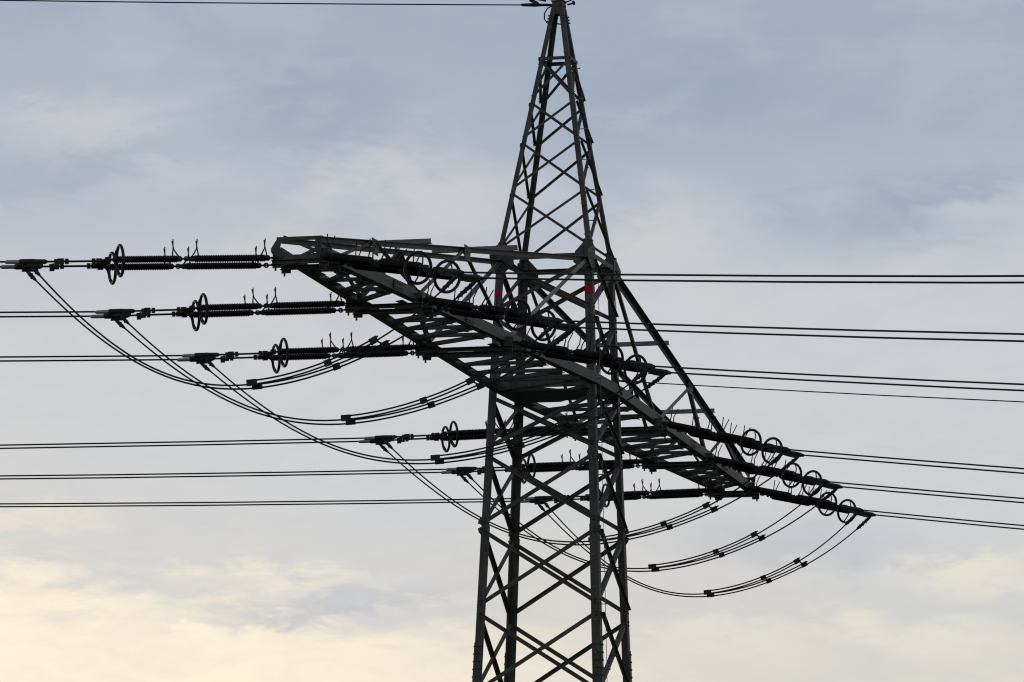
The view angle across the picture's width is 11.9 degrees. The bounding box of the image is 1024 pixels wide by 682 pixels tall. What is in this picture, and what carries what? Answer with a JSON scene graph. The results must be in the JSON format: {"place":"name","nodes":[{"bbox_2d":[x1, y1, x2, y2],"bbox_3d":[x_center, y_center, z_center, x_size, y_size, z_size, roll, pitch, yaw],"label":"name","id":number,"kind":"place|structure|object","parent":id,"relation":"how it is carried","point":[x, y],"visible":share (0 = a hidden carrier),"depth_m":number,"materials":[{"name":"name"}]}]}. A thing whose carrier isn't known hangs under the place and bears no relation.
{"place":"outdoors","nodes":[
{"label":"outdoors","id":0,"kind":"place"},
{"bbox_2d":[0,0,1023,681],"label":"sky","id":1,"kind":"structure","parent":0,"point":[740,137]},
{"bbox_3d":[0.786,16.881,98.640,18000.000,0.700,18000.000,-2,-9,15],"label":"ground","id":2,"kind":"structure","parent":0,"visible":0},
{"bbox_2d":[271,0,758,681],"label":"lattice pylon","id":3,"kind":"object","parent":2,"relation":"on","point":[523,388],"visible":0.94,"depth_m":100.63,"materials":[{"name":"metal"}]},
{"bbox_2d":[0,238,280,284],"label":"insulator string","id":4,"kind":"object","parent":3,"relation":"attached to","point":[24,265],"visible":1,"depth_m":84.21,"materials":[{"name":"brown ceramic"}]},
{"bbox_2d":[26,266,476,389],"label":"jumper loop","id":5,"kind":"object","parent":4,"relation":"hanging from","point":[254,384],"visible":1,"depth_m":82.05,"materials":[{"name":"black metal"}]},
{"bbox_2d":[90,287,356,331],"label":"insulator string","id":6,"kind":"object","parent":3,"relation":"attached to","point":[206,312],"visible":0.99,"depth_m":88.98,"materials":[{"name":"metal"}]},
{"bbox_2d":[0,315,90,317],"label":"conductor wire","id":7,"kind":"object","parent":6,"relation":"attached to","point":[43,316],"visible":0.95,"depth_m":88.21,"materials":[{"name":"black metal"}]},
{"bbox_2d":[0,311,94,312],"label":"conductor wire","id":8,"kind":"object","parent":6,"relation":"attached to","point":[46,312],"visible":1,"depth_m":87.82,"materials":[{"name":"black metal"}]},
{"bbox_2d":[114,315,573,424],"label":"jumper loop","id":9,"kind":"object","parent":6,"relation":"hanging from","point":[348,419],"visible":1,"depth_m":86.75,"materials":[{"name":"black metal"}]},
{"bbox_2d":[0,0,551,6],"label":"earth wire","id":10,"kind":"object","parent":3,"relation":"attached to","point":[534,3],"visible":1,"depth_m":101.10,"materials":[{"name":"black metal"}]},
{"bbox_2d":[177,332,423,373],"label":"insulator string","id":11,"kind":"object","parent":3,"relation":"attached to","point":[287,353],"visible":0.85,"depth_m":94.05,"materials":[{"name":"metal"}]},
{"bbox_2d":[0,359,176,361],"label":"conductor wire","id":12,"kind":"object","parent":11,"relation":"attached to","point":[83,360],"visible":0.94,"depth_m":93.08,"materials":[{"name":"black metal"}]},
{"bbox_2d":[0,355,181,357],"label":"conductor wire","id":13,"kind":"object","parent":11,"relation":"attached to","point":[86,356],"visible":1,"depth_m":92.69,"materials":[{"name":"black metal"}]},
{"bbox_2d":[200,359,665,464],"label":"jumper loop","id":14,"kind":"object","parent":11,"relation":"hanging from","point":[437,459],"visible":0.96,"depth_m":91.75,"materials":[{"name":"black metal"}]},
{"bbox_2d":[312,234,482,293],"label":"insulator string","id":15,"kind":"object","parent":3,"relation":"attached to","point":[406,267],"visible":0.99,"depth_m":82.67,"materials":[{"name":"brown ceramic"}]},
{"bbox_2d":[463,271,1023,276],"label":"conductor wire","id":16,"kind":"object","parent":15,"relation":"attached to","point":[728,275],"visible":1,"depth_m":75.48,"materials":[{"name":"black metal"}]},
{"bbox_2d":[482,277,1023,283],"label":"conductor wire","id":17,"kind":"object","parent":15,"relation":"attached to","point":[949,282],"visible":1,"depth_m":75.45,"materials":[{"name":"black metal"}]},
{"bbox_2d":[359,412,585,452],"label":"insulator string","id":18,"kind":"object","parent":3,"relation":"attached to","point":[449,435],"visible":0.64,"depth_m":104.99,"materials":[{"name":"metal"}]},
{"bbox_2d":[0,441,358,448],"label":"conductor wire","id":19,"kind":"object","parent":18,"relation":"attached to","point":[174,445],"visible":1,"depth_m":103.52,"materials":[{"name":"black metal"}]},
{"bbox_2d":[0,437,363,445],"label":"conductor wire","id":20,"kind":"object","parent":18,"relation":"attached to","point":[176,441],"visible":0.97,"depth_m":103.11,"materials":[{"name":"black metal"}]},
{"bbox_2d":[379,441,798,545],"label":"jumper loop","id":21,"kind":"object","parent":18,"relation":"hanging from","point":[707,504],"visible":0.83,"depth_m":102.72,"materials":[{"name":"black metal"}]},
{"bbox_2d":[412,279,578,340],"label":"insulator string","id":22,"kind":"object","parent":3,"relation":"attached to","point":[511,315],"visible":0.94,"depth_m":87.33,"materials":[{"name":"brown ceramic"}]},
{"bbox_2d":[562,320,1023,334],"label":"conductor wire","id":23,"kind":"object","parent":22,"relation":"attached to","point":[996,333],"visible":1,"depth_m":80.74,"materials":[{"name":"black metal"}]},
{"bbox_2d":[579,327,1023,341],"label":"conductor wire","id":24,"kind":"object","parent":22,"relation":"attached to","point":[992,340],"visible":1,"depth_m":81.19,"materials":[{"name":"black metal"}]},
{"bbox_2d":[441,449,656,483],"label":"insulator string","id":25,"kind":"object","parent":3,"relation":"attached to","point":[534,467],"visible":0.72,"depth_m":110.63,"materials":[{"name":"metal"}]},
{"bbox_2d":[0,472,440,479],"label":"conductor wire","id":26,"kind":"object","parent":25,"relation":"attached to","point":[216,476],"visible":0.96,"depth_m":108.69,"materials":[{"name":"black metal"}]},
{"bbox_2d":[0,469,445,476],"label":"conductor wire","id":27,"kind":"object","parent":25,"relation":"attached to","point":[219,473],"visible":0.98,"depth_m":108.30,"materials":[{"name":"black metal"}]},
{"bbox_2d":[460,472,837,571],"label":"jumper loop","id":28,"kind":"object","parent":25,"relation":"hanging from","point":[653,567],"visible":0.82,"depth_m":108.33,"materials":[{"name":"black metal"}]},
{"bbox_2d":[513,327,670,384],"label":"insulator string","id":29,"kind":"object","parent":3,"relation":"attached to","point":[602,359],"visible":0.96,"depth_m":92.25,"materials":[{"name":"brown ceramic"}]},
{"bbox_2d":[654,366,1023,384],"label":"conductor wire","id":30,"kind":"object","parent":29,"relation":"attached to","point":[842,375],"visible":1,"depth_m":86.56,"materials":[{"name":"black metal"}]},
{"bbox_2d":[670,372,1023,391],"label":"conductor wire","id":31,"kind":"object","parent":29,"relation":"attached to","point":[848,382],"visible":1,"depth_m":87.02,"materials":[{"name":"black metal"}]},
{"bbox_2d":[520,478,724,507],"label":"insulator string","id":32,"kind":"object","parent":3,"relation":"attached to","point":[665,494],"visible":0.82,"depth_m":115.93,"materials":[{"name":"metal"}]},
{"bbox_2d":[0,498,510,504],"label":"conductor wire","id":33,"kind":"object","parent":32,"relation":"attached to","point":[242,501],"visible":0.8,"depth_m":113.02,"materials":[{"name":"black metal"}]},
{"bbox_2d":[0,501,510,506],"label":"conductor wire","id":34,"kind":"object","parent":32,"relation":"attached to","point":[250,504],"visible":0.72,"depth_m":113.42,"materials":[{"name":"black metal"}]},
{"bbox_2d":[537,501,870,596],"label":"jumper loop","id":35,"kind":"object","parent":32,"relation":"hanging from","point":[709,593],"visible":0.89,"depth_m":113.64,"materials":[{"name":"black metal"}]},
{"bbox_2d":[662,407,803,463],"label":"insulator string","id":36,"kind":"object","parent":3,"relation":"attached to","point":[743,440],"visible":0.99,"depth_m":103.33,"materials":[{"name":"brown ceramic"}]},
{"bbox_2d":[790,449,1023,469],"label":"conductor wire","id":37,"kind":"object","parent":36,"relation":"attached to","point":[907,459],"visible":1,"depth_m":98.93,"materials":[{"name":"black metal"}]},
{"bbox_2d":[803,454,1023,473],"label":"conductor wire","id":38,"kind":"object","parent":36,"relation":"attached to","point":[914,464],"visible":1,"depth_m":99.33,"materials":[{"name":"black metal"}]},
{"bbox_2d":[703,442,841,494],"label":"insulator string","id":39,"kind":"object","parent":3,"relation":"attached to","point":[769,471],"visible":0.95,"depth_m":109.02,"materials":[{"name":"brown ceramic"}]},
{"bbox_2d":[829,481,1023,498],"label":"conductor wire","id":40,"kind":"object","parent":39,"relation":"attached to","point":[926,490],"visible":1,"depth_m":104.98,"materials":[{"name":"black metal"}]},
{"bbox_2d":[842,486,1023,502],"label":"conductor wire","id":41,"kind":"object","parent":39,"relation":"attached to","point":[933,494],"visible":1,"depth_m":105.38,"materials":[{"name":"black metal"}]},
{"bbox_2d":[748,474,874,522],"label":"insulator string","id":42,"kind":"object","parent":3,"relation":"attached to","point":[799,499],"visible":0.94,"depth_m":114.34,"materials":[{"name":"brown ceramic"}]},
{"bbox_2d":[863,510,1023,525],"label":"conductor wire","id":43,"kind":"object","parent":42,"relation":"attached to","point":[944,518],"visible":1,"depth_m":110.65,"materials":[{"name":"black metal"}]},
{"bbox_2d":[875,514,1023,529],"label":"conductor wire","id":44,"kind":"object","parent":42,"relation":"attached to","point":[950,522],"visible":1,"depth_m":111.08,"materials":[{"name":"black metal"}]},
{"bbox_2d":[619,380,1023,401],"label":"single cable","id":45,"kind":"object","parent":3,"relation":"attached to","point":[828,392],"visible":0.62,"depth_m":96.41,"materials":[{"name":"black metal"}]}
]}

